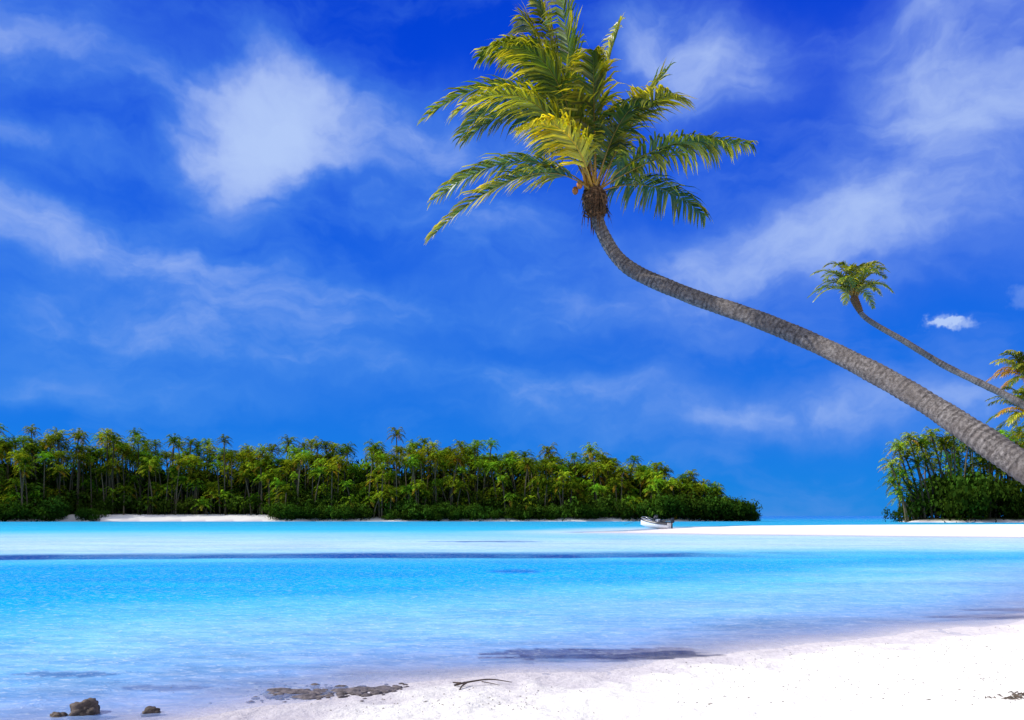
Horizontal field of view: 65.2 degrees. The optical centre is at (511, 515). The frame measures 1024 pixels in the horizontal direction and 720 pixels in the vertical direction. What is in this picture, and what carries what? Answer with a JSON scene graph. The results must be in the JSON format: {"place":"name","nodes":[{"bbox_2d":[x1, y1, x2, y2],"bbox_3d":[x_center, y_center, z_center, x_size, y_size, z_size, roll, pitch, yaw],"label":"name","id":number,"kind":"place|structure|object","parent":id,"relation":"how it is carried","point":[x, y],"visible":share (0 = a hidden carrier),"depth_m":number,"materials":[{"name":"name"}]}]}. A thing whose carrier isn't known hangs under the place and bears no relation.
{"place":"outdoors","nodes":[
{"label":"outdoors","id":0,"kind":"place"},
{"bbox_2d":[0,516,1023,719],"bbox_3d":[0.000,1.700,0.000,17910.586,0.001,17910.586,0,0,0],"label":"lagoon water","id":1,"kind":"structure","parent":0,"point":[111,617],"depth_m":17.32,"materials":[{"name":"blue liquid"}]},
{"bbox_2d":[140,706,160,716],"bbox_3d":[-3.134,1.699,6.939,0.166,0.102,0.141,0,0,-21],"label":"beach rock","id":2,"kind":"object","parent":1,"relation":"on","point":[148,711],"visible":0.94,"depth_m":6.89,"materials":[{"name":"grey stone"}]},
{"bbox_2d":[170,680,408,703],"bbox_3d":[-2.242,1.696,7.760,2.365,0.084,1.141,0,0,11],"label":"coral rubble","id":3,"kind":"object","parent":1,"relation":"on","point":[340,691],"visible":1,"depth_m":7.67,"materials":[{"name":"grey stone"}]},
{"bbox_2d":[628,515,673,528],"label":"motor boat","id":4,"kind":"object","parent":1,"relation":"on","point":[655,522],"visible":1,"depth_m":106.47,"materials":[{"name":"metal"}]},
{"bbox_2d":[0,513,1023,719],"bbox_3d":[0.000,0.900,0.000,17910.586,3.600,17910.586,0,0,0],"label":"sand ground","id":5,"kind":"structure","parent":0,"point":[611,687],"depth_m":7.98,"materials":[{"name":"white sand"}]},
{"bbox_2d":[49,712,67,717],"bbox_3d":[-3.862,1.703,6.800,0.157,0.083,0.130,0,0,0],"label":"beach rock","id":6,"kind":"object","parent":5,"relation":"on","point":[57,714],"visible":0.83,"depth_m":6.78,"materials":[{"name":"grey stone"}]},
{"bbox_2d":[68,698,99,719],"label":"beach rock","id":7,"kind":"object","parent":5,"relation":"on","point":[88,706],"visible":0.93,"depth_m":6.83,"materials":[{"name":"grey stone"}]},
{"bbox_2d":[0,424,762,521],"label":"island palm forest","id":8,"kind":"object","parent":5,"relation":"on","point":[34,484],"visible":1,"depth_m":258.33,"materials":[{"name":"green plant"}]},
{"bbox_2d":[453,679,509,689],"bbox_3d":[-0.256,1.641,7.809,0.606,0.055,0.279,0,0,-15],"label":"driftwood branch","id":9,"kind":"object","parent":5,"relation":"on","point":[462,683],"visible":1,"depth_m":7.85,"materials":[{"name":"grey wood"}]},
{"bbox_2d":[417,0,1023,484],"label":"coconut palm tree","id":10,"kind":"object","parent":5,"relation":"on","point":[569,116],"visible":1,"depth_m":13.28,"materials":[{"name":"green plant"}]},
{"bbox_2d":[807,260,1023,409],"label":"coconut palm tree","id":11,"kind":"object","parent":5,"relation":"on","point":[852,284],"visible":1,"depth_m":41.48,"materials":[{"name":"green plant"}]},
{"bbox_2d":[875,421,1023,522],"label":"islet palm forest","id":12,"kind":"object","parent":5,"relation":"on","point":[971,492],"visible":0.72,"depth_m":215.77,"materials":[{"name":"green plant"}]},
{"bbox_2d":[984,386,1023,431],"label":"coconut palm tree","id":13,"kind":"object","parent":5,"relation":"on","point":[1016,414],"visible":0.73,"depth_m":58.18,"materials":[{"name":"green plant"}]},
{"bbox_2d":[986,349,1023,390],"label":"coconut palm tree","id":14,"kind":"object","parent":5,"relation":"on","point":[1018,365],"visible":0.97,"depth_m":59.91,"materials":[{"name":"green plant"}]},
{"bbox_2d":[0,0,1023,515],"label":"sky","id":15,"kind":"structure","parent":0,"point":[215,219],"materials":[{"name":"blue"}]}
]}

